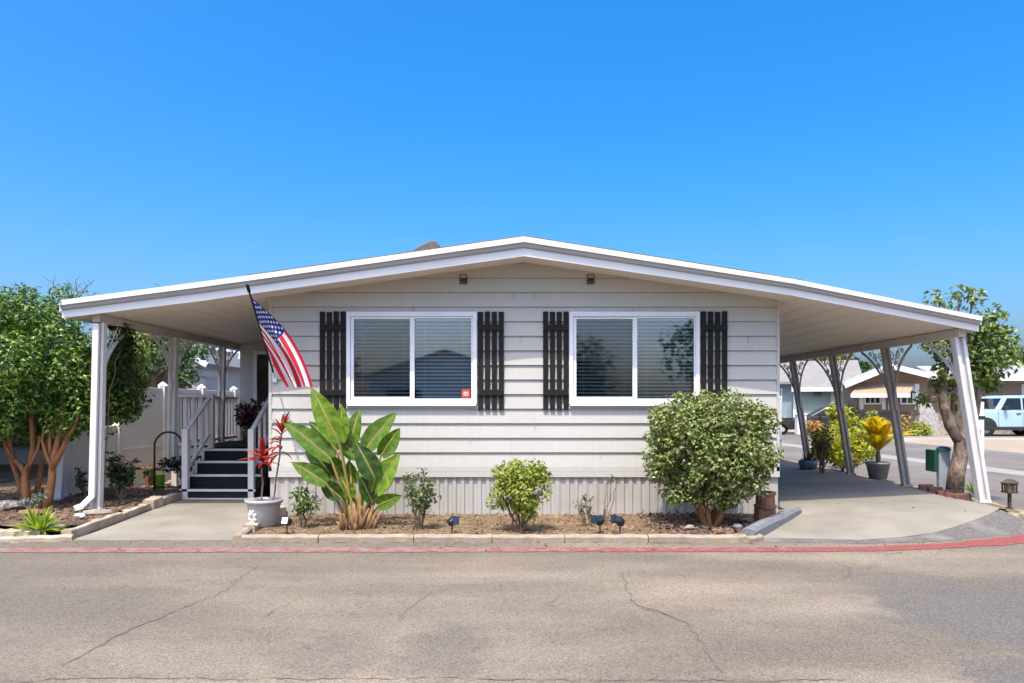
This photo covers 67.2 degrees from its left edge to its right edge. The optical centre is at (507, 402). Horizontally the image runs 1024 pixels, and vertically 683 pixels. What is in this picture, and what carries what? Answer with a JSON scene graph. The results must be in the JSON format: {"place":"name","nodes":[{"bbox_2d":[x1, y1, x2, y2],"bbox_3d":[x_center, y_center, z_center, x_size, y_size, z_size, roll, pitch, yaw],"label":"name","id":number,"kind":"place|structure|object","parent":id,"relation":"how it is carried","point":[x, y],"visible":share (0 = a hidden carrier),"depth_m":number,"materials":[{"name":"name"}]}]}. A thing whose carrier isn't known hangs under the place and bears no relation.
{"place":"outdoors","nodes":[
{"label":"outdoors","id":0,"kind":"place"},
{"bbox_2d":[0,464,47,481],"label":"neighbour driveway","id":1,"kind":"structure","parent":0,"point":[6,473],"depth_m":17.62,"materials":[{"name":"concrete"}]},
{"bbox_2d":[0,364,227,463],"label":"neighbour carport","id":2,"kind":"object","parent":1,"relation":"on","point":[22,455],"visible":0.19,"depth_m":20.00,"materials":[{"name":"white metal"}]},
{"bbox_2d":[0,483,181,526],"bbox_3d":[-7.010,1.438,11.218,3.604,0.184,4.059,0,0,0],"label":"wood mulch","id":3,"kind":"object","parent":0,"point":[70,501],"visible":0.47,"depth_m":11.25,"materials":[{"name":"brown wood"}]},
{"bbox_2d":[0,500,26,509],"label":"rock","id":4,"kind":"object","parent":3,"relation":"on","point":[10,504],"visible":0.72,"depth_m":10.50,"materials":[{"name":"grey stone"}]},
{"bbox_2d":[19,489,50,508],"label":"plant","id":5,"kind":"object","parent":3,"relation":"on","point":[37,501],"visible":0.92,"depth_m":10.12,"materials":[{"name":"green plant"}]},
{"bbox_2d":[53,434,68,499],"bbox_3d":[-6.735,0.960,11.610,0.179,1.108,0.130,0,0,0],"label":"fence post","id":6,"kind":"object","parent":3,"relation":"on","point":[60,484],"visible":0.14,"depth_m":11.56,"materials":[{"name":"white paint"}]},
{"bbox_2d":[0,282,154,509],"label":"multi trunk tree","id":7,"kind":"object","parent":3,"relation":"on","point":[26,359],"visible":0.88,"depth_m":10.63,"materials":[{"name":"green plant"}]},
{"bbox_2d":[74,467,88,497],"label":"bronze shrub","id":8,"kind":"object","parent":3,"relation":"on","point":[80,481],"visible":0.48,"depth_m":11.55,"materials":[{"name":"green plant"}]},
{"bbox_2d":[65,426,116,496],"bbox_3d":[-6.770,0.940,12.515,0.060,1.100,1.530,0,0,0],"label":"vinyl fence panel","id":9,"kind":"object","parent":3,"relation":"on","point":[78,453],"visible":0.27,"depth_m":12.19,"materials":[{"name":"white plastic"}]},
{"bbox_2d":[82,509,111,514],"bbox_3d":[-5.412,1.442,10.140,0.400,0.090,0.221,0,0,0],"label":"rock","id":10,"kind":"object","parent":3,"relation":"on","point":[96,511],"visible":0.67,"depth_m":10.08,"materials":[{"name":"grey stone"}]},
{"bbox_2d":[112,416,122,466],"bbox_3d":[-6.770,0.805,13.350,0.175,1.490,0.175,0,0,34],"label":"fence post","id":11,"kind":"object","parent":3,"relation":"on","point":[120,442],"visible":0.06,"depth_m":13.32,"materials":[{"name":"plastic"}]},
{"bbox_2d":[103,323,139,503],"bbox_3d":[-5.629,0.066,11.146,0.417,2.688,0.872,0,0,0],"label":"creeper","id":12,"kind":"object","parent":3,"relation":"on","point":[124,358],"visible":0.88,"depth_m":11.19,"materials":[{"name":"green plant"}]},
{"bbox_2d":[104,451,141,498],"bbox_3d":[-5.813,1.076,11.518,0.540,0.722,0.472,0,0,19],"label":"dark shrub","id":13,"kind":"object","parent":3,"relation":"on","point":[118,475],"visible":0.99,"depth_m":11.49,"materials":[{"name":"green plant"}]},
{"bbox_2d":[142,465,152,488],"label":"topiary","id":14,"kind":"object","parent":3,"relation":"on","point":[146,473],"visible":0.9,"depth_m":12.88,"materials":[{"name":"green plant"}]},
{"bbox_2d":[156,474,164,489],"bbox_3d":[-5.703,1.302,12.600,0.176,0.275,0.173,0,0,0],"label":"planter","id":15,"kind":"object","parent":3,"relation":"on","point":[160,479],"visible":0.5,"depth_m":12.54,"materials":[{"name":"plastic"}]},
{"bbox_2d":[149,490,181,495],"bbox_3d":[-5.344,1.420,12.035,0.460,0.100,0.170,0,0,0],"label":"planter trough","id":16,"kind":"object","parent":3,"relation":"on","point":[162,492],"visible":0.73,"depth_m":11.95,"materials":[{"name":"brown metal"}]},
{"bbox_2d":[153,431,181,489],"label":"garden arch","id":17,"kind":"structure","parent":3,"relation":"on","point":[170,463],"depth_m":12.19,"materials":[{"name":"black metal"}]},
{"bbox_2d":[163,492,181,505],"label":"retaining block","id":18,"kind":"structure","parent":3,"relation":"on","point":[170,498],"depth_m":11.72,"materials":[{"name":"concrete"}]},
{"bbox_2d":[72,499,286,540],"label":"entrance path","id":19,"kind":"structure","parent":0,"point":[204,520],"depth_m":10.04,"materials":[{"name":"concrete"}]},
{"bbox_2d":[171,394,269,499],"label":"porch steps","id":20,"kind":"structure","parent":19,"relation":"on","point":[211,468],"depth_m":12.72,"materials":[{"name":"white wood"}]},
{"bbox_2d":[234,398,261,442],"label":"burgundy plant","id":21,"kind":"object","parent":20,"relation":"on","point":[248,418],"visible":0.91,"depth_m":15.11,"materials":[{"name":"purple plant"}]},
{"bbox_2d":[251,512,706,536],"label":"front bed soil","id":22,"kind":"structure","parent":0,"point":[555,526],"depth_m":9.86,"materials":[{"name":"brown soil"}]},
{"bbox_2d":[244,497,282,526],"bbox_3d":[-3.107,1.391,9.806,0.476,0.338,0.476,0,0,0],"label":"plant pot","id":23,"kind":"object","parent":22,"relation":"on","point":[264,512],"visible":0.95,"depth_m":9.65,"materials":[{"name":"ceramic"}]},
{"bbox_2d":[239,411,291,500],"bbox_3d":[-3.051,0.696,9.828,0.456,1.213,0.642,0,0,37],"label":"red cordyline","id":24,"kind":"object","parent":23,"relation":"on","point":[281,427],"visible":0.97,"depth_m":9.82,"materials":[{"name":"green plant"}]},
{"bbox_2d":[277,515,291,533],"bbox_3d":[-2.681,1.470,9.206,0.168,0.251,0.123,0,0,16],"label":"solar spotlight","id":25,"kind":"object","parent":22,"relation":"on","point":[286,521],"visible":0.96,"depth_m":9.19,"materials":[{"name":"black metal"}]},
{"bbox_2d":[289,483,322,527],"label":"loose shrub","id":26,"kind":"object","parent":22,"relation":"on","point":[302,501],"visible":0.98,"depth_m":9.74,"materials":[{"name":"green plant"}]},
{"bbox_2d":[281,386,401,530],"bbox_3d":[-2.111,0.700,9.861,1.603,1.845,0.975,0,0,0],"label":"giant strelitzia","id":27,"kind":"object","parent":22,"relation":"on","point":[326,436],"visible":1,"depth_m":9.88,"materials":[{"name":"green plant"}]},
{"bbox_2d":[402,467,441,529],"bbox_3d":[-1.118,1.200,9.595,0.466,0.790,0.530,0,0,24],"label":"loose shrub","id":28,"kind":"object","parent":22,"relation":"on","point":[420,502],"visible":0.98,"depth_m":9.54,"materials":[{"name":"green plant"}]},
{"bbox_2d":[447,516,458,532],"bbox_3d":[-0.642,1.470,9.172,0.126,0.251,0.160,0,0,-39],"label":"solar spotlight","id":29,"kind":"object","parent":22,"relation":"on","point":[452,521],"visible":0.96,"depth_m":9.14,"materials":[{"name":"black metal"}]},
{"bbox_2d":[485,458,552,531],"bbox_3d":[0.140,1.120,9.386,0.844,0.937,0.785,0,0,0],"label":"round shrub","id":30,"kind":"object","parent":22,"relation":"on","point":[510,484],"visible":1,"depth_m":9.27,"materials":[{"name":"green plant"}]},
{"bbox_2d":[573,493,595,527],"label":"sparse plant","id":31,"kind":"object","parent":22,"relation":"on","point":[583,513],"visible":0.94,"depth_m":9.79,"materials":[{"name":"green plant"}]},
{"bbox_2d":[590,515,604,533],"bbox_3d":[1.071,1.470,9.251,0.167,0.251,0.124,0,0,-20],"label":"solar spotlight","id":32,"kind":"object","parent":22,"relation":"on","point":[599,520],"visible":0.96,"depth_m":9.24,"materials":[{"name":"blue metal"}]},
{"bbox_2d":[603,474,616,523],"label":"bare twigs","id":33,"kind":"object","parent":22,"relation":"on","point":[604,512],"visible":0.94,"depth_m":9.98,"materials":[{"name":"brown plant"}]},
{"bbox_2d":[611,515,624,532],"bbox_3d":[1.303,1.470,9.221,0.166,0.251,0.124,0,0,39],"label":"solar spotlight","id":34,"kind":"object","parent":22,"relation":"on","point":[619,521],"visible":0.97,"depth_m":9.18,"materials":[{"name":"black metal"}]},
{"bbox_2d":[0,475,1004,538],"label":"lot ground","id":35,"kind":"structure","parent":0,"point":[266,493],"depth_m":13.81,"materials":[{"name":"brown soil"}]},
{"bbox_2d":[41,275,96,343],"bbox_3d":[-8.566,-0.460,15.014,1.336,4.141,0.581,0,0,0],"label":"dead tree","id":36,"kind":"object","parent":35,"relation":"on","point":[79,296],"visible":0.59,"depth_m":14.94,"materials":[{"name":"brown wood"}]},
{"bbox_2d":[61,512,122,537],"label":"retaining block","id":37,"kind":"structure","parent":35,"relation":"on","point":[82,529],"depth_m":9.59,"materials":[{"name":"concrete"}]},
{"bbox_2d":[109,331,157,384],"bbox_3d":[-7.997,-0.076,16.448,1.030,3.384,1.023,0,0,0],"label":"pale leaved tree","id":38,"kind":"object","parent":35,"relation":"on","point":[143,340],"visible":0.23,"depth_m":16.44,"materials":[{"name":"green plant"}]},
{"bbox_2d":[119,503,150,520],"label":"retaining block","id":39,"kind":"structure","parent":35,"relation":"on","point":[134,511],"depth_m":10.63,"materials":[{"name":"concrete"}]},
{"bbox_2d":[124,467,157,485],"bbox_3d":[-6.517,1.325,13.605,0.540,0.370,0.290,0,0,0],"label":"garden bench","id":40,"kind":"object","parent":35,"relation":"on","point":[146,480],"visible":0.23,"depth_m":13.52,"materials":[{"name":"brown wood"}]},
{"bbox_2d":[123,388,162,485],"bbox_3d":[-6.770,0.620,14.225,0.060,1.820,1.610,0,0,0],"label":"vinyl fence panel","id":41,"kind":"object","parent":35,"relation":"on","point":[142,433],"visible":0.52,"depth_m":14.34,"materials":[{"name":"white plastic"}]},
{"bbox_2d":[142,496,162,511],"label":"retaining block","id":42,"kind":"structure","parent":35,"relation":"on","point":[155,502],"depth_m":11.15,"materials":[{"name":"concrete"}]},
{"bbox_2d":[107,328,216,388],"bbox_3d":[-8.545,-0.222,18.500,2.186,3.664,2.516,0,0,43],"label":"neighbour tree","id":43,"kind":"object","parent":35,"relation":"on","point":[156,358],"visible":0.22,"depth_m":18.42,"materials":[{"name":"green plant"}]},
{"bbox_2d":[158,382,167,481],"bbox_3d":[-6.770,0.565,15.100,0.175,1.970,0.175,0,0,-34],"label":"fence post","id":44,"kind":"object","parent":35,"relation":"on","point":[163,385],"visible":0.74,"depth_m":15.04,"materials":[{"name":"plastic"}]},
{"bbox_2d":[167,388,200,479],"bbox_3d":[-6.770,0.620,16.050,0.060,1.820,1.760,0,0,0],"label":"vinyl fence panel","id":45,"kind":"object","parent":35,"relation":"on","point":[188,392],"visible":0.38,"depth_m":16.04,"materials":[{"name":"white plastic"}]},
{"bbox_2d":[162,345,239,390],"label":"grey gable house","id":46,"kind":"structure","parent":35,"relation":"on","point":[233,372],"depth_m":26.94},
{"bbox_2d":[205,390,233,441],"bbox_3d":[-6.770,0.620,18.000,0.060,1.820,1.860,0,0,0],"label":"vinyl fence panel","id":47,"kind":"object","parent":35,"relation":"on","point":[228,393],"visible":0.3,"depth_m":17.86,"materials":[{"name":"white plastic"}]},
{"bbox_2d":[242,522,263,532],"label":"garden edging","id":48,"kind":"object","parent":35,"relation":"on","point":[255,527],"visible":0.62,"depth_m":9.54,"materials":[{"name":"concrete"}]},
{"bbox_2d":[59,235,991,514],"bbox_3d":[0.269,-0.463,18.152,12.702,4.185,15.695,0,0,0],"label":"mobile home","id":49,"kind":"object","parent":35,"relation":"on","point":[471,365],"visible":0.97,"depth_m":10.99,"materials":[{"name":"paint"}]},
{"bbox_2d":[254,351,268,404],"bbox_3d":[-4.746,-0.519,15.974,1.050,1.121,0.049,0,0,0],"label":"window","id":50,"kind":"structure","parent":49,"relation":"in","point":[261,361],"depth_m":15.98,"materials":[{"name":"glass"}]},
{"bbox_2d":[246,284,312,387],"bbox_3d":[-2.984,-0.871,10.458,0.803,1.342,1.079,0,0,0],"label":"flag","id":51,"kind":"object","parent":49,"relation":"attached to","point":[286,358],"visible":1,"depth_m":10.30,"materials":[{"name":"multicoloured fabric"}]},
{"bbox_2d":[346,312,476,405],"bbox_3d":[-1.371,-0.628,11.097,1.857,1.344,0.345,0,0,0],"label":"window","id":52,"kind":"structure","parent":49,"relation":"in","point":[393,358],"depth_m":11.07,"materials":[{"name":"plastic"}]},
{"bbox_2d":[569,312,699,405],"bbox_3d":[1.800,-0.628,11.097,1.857,1.344,0.345,0,0,0],"label":"window","id":53,"kind":"structure","parent":49,"relation":"in","point":[616,358],"depth_m":11.07,"materials":[{"name":"plastic"}]},
{"bbox_2d":[0,534,1023,682],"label":"road","id":54,"kind":"structure","parent":0,"point":[949,615],"depth_m":5.86,"materials":[{"name":"grey asphalt"}]},
{"bbox_2d":[10,534,74,542],"bbox_3d":[-5.405,1.574,8.950,0.645,0.082,0.134,0,0,-13],"label":"kerb stone","id":55,"kind":"object","parent":54,"relation":"on","point":[42,538],"visible":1,"depth_m":8.90,"materials":[{"name":"stone"}]},
{"bbox_2d":[232,527,252,541],"bbox_3d":[-3.160,1.560,9.175,0.113,0.108,0.553,0,0,-6],"label":"garden edging","id":56,"kind":"object","parent":54,"relation":"on","point":[240,533],"visible":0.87,"depth_m":9.03,"materials":[{"name":"beige concrete"}]},
{"bbox_2d":[241,534,318,542],"bbox_3d":[-2.630,1.564,8.918,0.881,0.101,0.135,0,0,0],"label":"garden edging","id":57,"kind":"object","parent":54,"relation":"on","point":[280,538],"visible":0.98,"depth_m":8.86,"materials":[{"name":"beige concrete"}]},
{"bbox_2d":[319,534,413,542],"bbox_3d":[-1.635,1.565,8.925,1.090,0.100,0.133,0,0,0],"label":"garden edging","id":58,"kind":"object","parent":54,"relation":"on","point":[365,538],"visible":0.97,"depth_m":8.86,"materials":[{"name":"beige concrete"}]},
{"bbox_2d":[4,563,850,681],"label":"road cracks","id":59,"kind":"object","parent":54,"relation":"on","point":[704,646],"visible":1,"depth_m":4.50,"materials":[{"name":"grey asphalt"}]},
{"bbox_2d":[414,534,491,542],"bbox_3d":[-0.635,1.565,8.923,0.891,0.100,0.138,0,0,0],"label":"garden edging","id":60,"kind":"object","parent":54,"relation":"on","point":[450,538],"visible":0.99,"depth_m":8.86,"materials":[{"name":"beige concrete"}]},
{"bbox_2d":[4,541,1015,551],"bbox_3d":[0.000,1.603,8.604,13.462,0.050,0.621,0,0,0],"label":"road grit","id":61,"kind":"object","parent":54,"relation":"on","point":[464,544],"visible":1,"depth_m":8.74,"materials":[{"name":"grey gravel"}]},
{"bbox_2d":[0,534,1023,551],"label":"red kerb line","id":62,"kind":"object","parent":54,"relation":"on","point":[1017,539],"visible":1,"depth_m":8.44,"materials":[{"name":"paint"}]},
{"bbox_2d":[492,534,564,542],"bbox_3d":[0.235,1.566,8.919,0.832,0.099,0.140,0,0,0],"label":"garden edging","id":63,"kind":"object","parent":54,"relation":"on","point":[525,538],"visible":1,"depth_m":8.86,"materials":[{"name":"beige concrete"}]},
{"bbox_2d":[565,534,647,542],"bbox_3d":[1.135,1.564,8.922,0.951,0.102,0.137,0,0,0],"label":"garden edging","id":64,"kind":"object","parent":54,"relation":"on","point":[605,538],"visible":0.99,"depth_m":8.86,"materials":[{"name":"beige concrete"}]},
{"bbox_2d":[647,534,746,542],"bbox_3d":[2.185,1.565,8.920,1.130,0.101,0.132,0,0,0],"label":"garden edging","id":65,"kind":"object","parent":54,"relation":"on","point":[692,538],"visible":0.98,"depth_m":8.86,"materials":[{"name":"beige concrete"}]},
{"bbox_2d":[743,534,763,543],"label":"garden edging","id":66,"kind":"object","parent":54,"relation":"on","point":[753,539],"visible":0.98,"depth_m":8.86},
{"bbox_2d":[741,506,801,535],"bbox_3d":[3.370,1.506,9.770,0.174,0.202,1.992,0,0,36],"label":"garden edging","id":67,"kind":"object","parent":54,"relation":"on","point":[766,525],"visible":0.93,"depth_m":9.53,"materials":[{"name":"grey concrete"}]},
{"bbox_2d":[0,0,1023,379],"label":"sky","id":68,"kind":"structure","parent":0,"point":[874,147],"materials":[{"name":"blue"}]},
{"bbox_2d":[635,510,756,534],"bbox_3d":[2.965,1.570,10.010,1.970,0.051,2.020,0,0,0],"label":"mulched bed soil","id":69,"kind":"structure","parent":0,"point":[722,524],"depth_m":10.21,"materials":[{"name":"brown plant"}]},
{"bbox_2d":[639,387,784,525],"bbox_3d":[2.591,0.701,9.951,1.852,1.817,1.560,0,0,0],"label":"clipped bush","id":70,"kind":"object","parent":69,"relation":"on","point":[714,462],"visible":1,"depth_m":9.58,"materials":[{"name":"green plant"}]},
{"bbox_2d":[753,491,776,520],"bbox_3d":[3.379,1.367,10.107,0.300,0.405,0.306,0,0,0],"label":"clay stack","id":71,"kind":"object","parent":69,"relation":"on","point":[766,506],"visible":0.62,"depth_m":10.01,"materials":[{"name":"ceramic"}]},
{"bbox_2d":[782,416,808,434],"bbox_3d":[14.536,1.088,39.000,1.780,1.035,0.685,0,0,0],"label":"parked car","id":72,"kind":"object","parent":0,"point":[788,423],"visible":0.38,"depth_m":38.84,"materials":[{"name":"black metal"}]},
{"bbox_2d":[794,414,807,434],"bbox_3d":[14.635,1.065,38.500,0.520,1.050,0.460,0,0,0],"label":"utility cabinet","id":73,"kind":"object","parent":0,"point":[797,430],"visible":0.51,"depth_m":38.32,"materials":[{"name":"white paint"}]},
{"bbox_2d":[764,460,998,539],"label":"driveway","id":74,"kind":"structure","parent":0,"point":[865,508],"depth_m":10.44,"materials":[{"name":"concrete"}]},
{"bbox_2d":[798,459,817,468],"bbox_3d":[6.195,1.268,15.900,0.380,0.185,0.380,0,0,0],"label":"blue pot","id":75,"kind":"object","parent":74,"relation":"on","point":[807,464],"visible":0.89,"depth_m":15.75,"materials":[{"name":"ceramic"}]},
{"bbox_2d":[807,425,834,473],"bbox_3d":[6.129,0.905,14.939,0.581,0.960,0.453,0,0,-21],"label":"dark croton","id":76,"kind":"object","parent":74,"relation":"on","point":[825,445],"visible":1,"depth_m":14.90,"materials":[{"name":"green plant"}]},
{"bbox_2d":[763,510,1023,543],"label":"driveway apron","id":77,"kind":"object","parent":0,"point":[999,522],"visible":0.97,"depth_m":9.38,"materials":[{"name":"concrete"}]},
{"bbox_2d":[784,460,1019,512],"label":"kerbside soil","id":78,"kind":"structure","parent":0,"point":[1006,509],"depth_m":11.65,"materials":[{"name":"brown soil"}]},
{"bbox_2d":[780,396,781,457],"bbox_3d":[6.642,0.580,19.008,0.228,1.580,0.254,0,0,30],"label":"gate post","id":79,"kind":"object","parent":78,"relation":"on","point":[780,425],"visible":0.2,"depth_m":18.95,"materials":[{"name":"white paint"}]},
{"bbox_2d":[824,402,858,465],"bbox_3d":[8.003,0.736,18.588,0.740,1.548,0.754,0,0,-23],"label":"round croton","id":80,"kind":"object","parent":78,"relation":"on","point":[832,412],"visible":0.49,"depth_m":18.52,"materials":[{"name":"yellow plant"}]},
{"bbox_2d":[810,420,875,471],"bbox_3d":[7.195,0.934,16.615,1.520,1.165,1.323,0,0,0],"label":"croton shrub","id":81,"kind":"object","parent":78,"relation":"on","point":[860,448],"visible":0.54,"depth_m":16.31,"materials":[{"name":"yellow plant"}]},
{"bbox_2d":[865,461,890,479],"bbox_3d":[6.871,1.252,14.300,0.440,0.316,0.440,0,0,0],"label":"plant pot","id":82,"kind":"object","parent":78,"relation":"on","point":[878,471],"visible":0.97,"depth_m":14.16,"materials":[{"name":"stone"}]},
{"bbox_2d":[849,416,920,462],"bbox_3d":[7.067,0.699,14.353,1.133,0.902,1.014,0,0,0],"label":"potted palm","id":83,"kind":"object","parent":82,"relation":"on","point":[879,435],"visible":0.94,"depth_m":14.25,"materials":[{"name":"yellow plant"}]},
{"bbox_2d":[926,446,950,489],"bbox_3d":[6.893,1.054,12.360,0.224,0.731,0.394,0,0,-45],"label":"meter post","id":84,"kind":"object","parent":78,"relation":"on","point":[938,460],"visible":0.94,"depth_m":12.26,"materials":[{"name":"grey metal"}]},
{"bbox_2d":[954,493,971,500],"bbox_3d":[6.426,1.345,10.875,0.212,0.155,0.116,0,0,34],"label":"edging brick","id":85,"kind":"object","parent":78,"relation":"on","point":[965,496],"visible":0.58,"depth_m":10.83,"materials":[{"name":"red brick"}]},
{"bbox_2d":[909,284,1023,492],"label":"tree","id":86,"kind":"object","parent":78,"relation":"on","point":[983,368],"visible":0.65,"depth_m":11.99,"materials":[{"name":"green plant"}]},
{"bbox_2d":[1000,479,1018,508],"bbox_3d":[7.040,1.288,10.810,0.211,0.445,0.211,0,0,-39],"label":"path lamp","id":87,"kind":"object","parent":78,"relation":"on","point":[1009,487],"visible":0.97,"depth_m":10.78,"materials":[{"name":"brown metal"}]},
{"bbox_2d":[782,431,1023,509],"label":"side street","id":88,"kind":"structure","parent":0,"point":[919,473],"depth_m":19.51,"materials":[{"name":"grey asphalt"}]},
{"bbox_2d":[805,420,826,435],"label":"orange bush","id":89,"kind":"object","parent":88,"relation":"on","point":[817,424],"visible":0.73,"depth_m":35.90,"materials":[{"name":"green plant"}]},
{"bbox_2d":[784,407,848,430],"bbox_3d":[16.926,0.900,40.500,4.500,1.380,2.160,0,0,14],"label":"parked sedan","id":90,"kind":"object","parent":88,"relation":"on","point":[819,414],"visible":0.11,"depth_m":39.84,"materials":[{"name":"grey paint"}]},
{"bbox_2d":[782,443,1023,475],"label":"gutter strip","id":91,"kind":"object","parent":88,"relation":"on","point":[1005,471],"visible":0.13,"depth_m":20.76,"materials":[{"name":"concrete"}]},
{"bbox_2d":[788,431,1023,453],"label":"gutter","id":92,"kind":"object","parent":88,"relation":"on","point":[952,446],"visible":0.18,"depth_m":29.06,"materials":[{"name":"concrete"}]},
{"bbox_2d":[978,402,985,451],"bbox_3d":[13.496,0.791,21.990,0.220,1.639,0.100,0,0,0],"label":"marker post","id":93,"kind":"object","parent":88,"relation":"on","point":[982,417],"visible":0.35,"depth_m":21.96,"materials":[{"name":"white paint"}]},
{"bbox_2d":[782,429,1023,451],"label":"yard","id":94,"kind":"structure","parent":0,"point":[1015,444],"depth_m":30.20,"materials":[{"name":"beige concrete"}]},
{"bbox_2d":[780,360,861,428],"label":"house","id":95,"kind":"structure","parent":94,"relation":"on","point":[817,391],"depth_m":45.26,"materials":[{"name":"white paint"}]},
{"bbox_2d":[846,399,866,431],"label":"dark sword plant","id":96,"kind":"object","parent":94,"relation":"on","point":[854,411],"visible":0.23,"depth_m":36.31,"materials":[{"name":"green plant"}]},
{"bbox_2d":[859,360,872,372],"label":"background tree","id":97,"kind":"object","parent":94,"relation":"on","point":[866,366],"visible":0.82,"depth_m":74.75,"materials":[{"name":"green plant"}]},
{"bbox_2d":[852,410,883,432],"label":"shrub","id":98,"kind":"object","parent":94,"relation":"on","point":[871,414],"visible":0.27,"depth_m":35.33,"materials":[{"name":"green plant"}]},
{"bbox_2d":[889,415,914,435],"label":"shrub","id":99,"kind":"object","parent":94,"relation":"on","point":[904,429],"visible":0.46,"depth_m":35.18,"materials":[{"name":"yellow plant"}]},
{"bbox_2d":[909,419,934,435],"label":"shrub","id":100,"kind":"object","parent":94,"relation":"on","point":[923,431],"visible":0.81,"depth_m":35.22,"materials":[{"name":"green plant"}]},
{"bbox_2d":[842,358,1023,434],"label":"brown house","id":101,"kind":"structure","parent":94,"relation":"on","point":[867,390],"depth_m":37.68,"materials":[{"name":"paint"}]},
{"bbox_2d":[864,398,880,403],"bbox_3d":[18.089,-0.382,38.192,0.790,0.913,0.049,0,0,17],"label":"window","id":102,"kind":"structure","parent":101,"relation":"in","point":[866,400],"depth_m":38.20,"materials":[{"name":"white paint"}]},
{"bbox_2d":[900,386,913,404],"bbox_3d":[19.564,-0.382,37.741,0.617,0.913,0.049,0,0,17],"label":"window","id":103,"kind":"structure","parent":101,"relation":"in","point":[903,400],"depth_m":37.73,"materials":[{"name":"white paint"}]},
{"bbox_2d":[891,434,1023,436],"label":"neighbour drive","id":104,"kind":"structure","parent":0,"point":[992,435],"depth_m":35.59,"materials":[{"name":"concrete"}]},
{"bbox_2d":[981,395,1023,435],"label":"parked suv","id":105,"kind":"object","parent":104,"relation":"on","point":[1006,412],"visible":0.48,"depth_m":34.59,"materials":[{"name":"white paint"}]},
{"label":"verge soil","id":106,"kind":"structure","parent":0,"visible":0},
{"bbox_2d":[0,528,46,535],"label":"retaining block","id":107,"kind":"structure","parent":106,"relation":"on","point":[4,532],"depth_m":9.02,"materials":[{"name":"concrete"}]},
{"bbox_2d":[7,507,68,535],"bbox_3d":[-5.524,1.381,9.184,0.679,0.343,0.714,0,0,0],"label":"spiky clump","id":108,"kind":"object","parent":106,"relation":"on","point":[40,523],"visible":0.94,"depth_m":9.06,"materials":[{"name":"green plant"}]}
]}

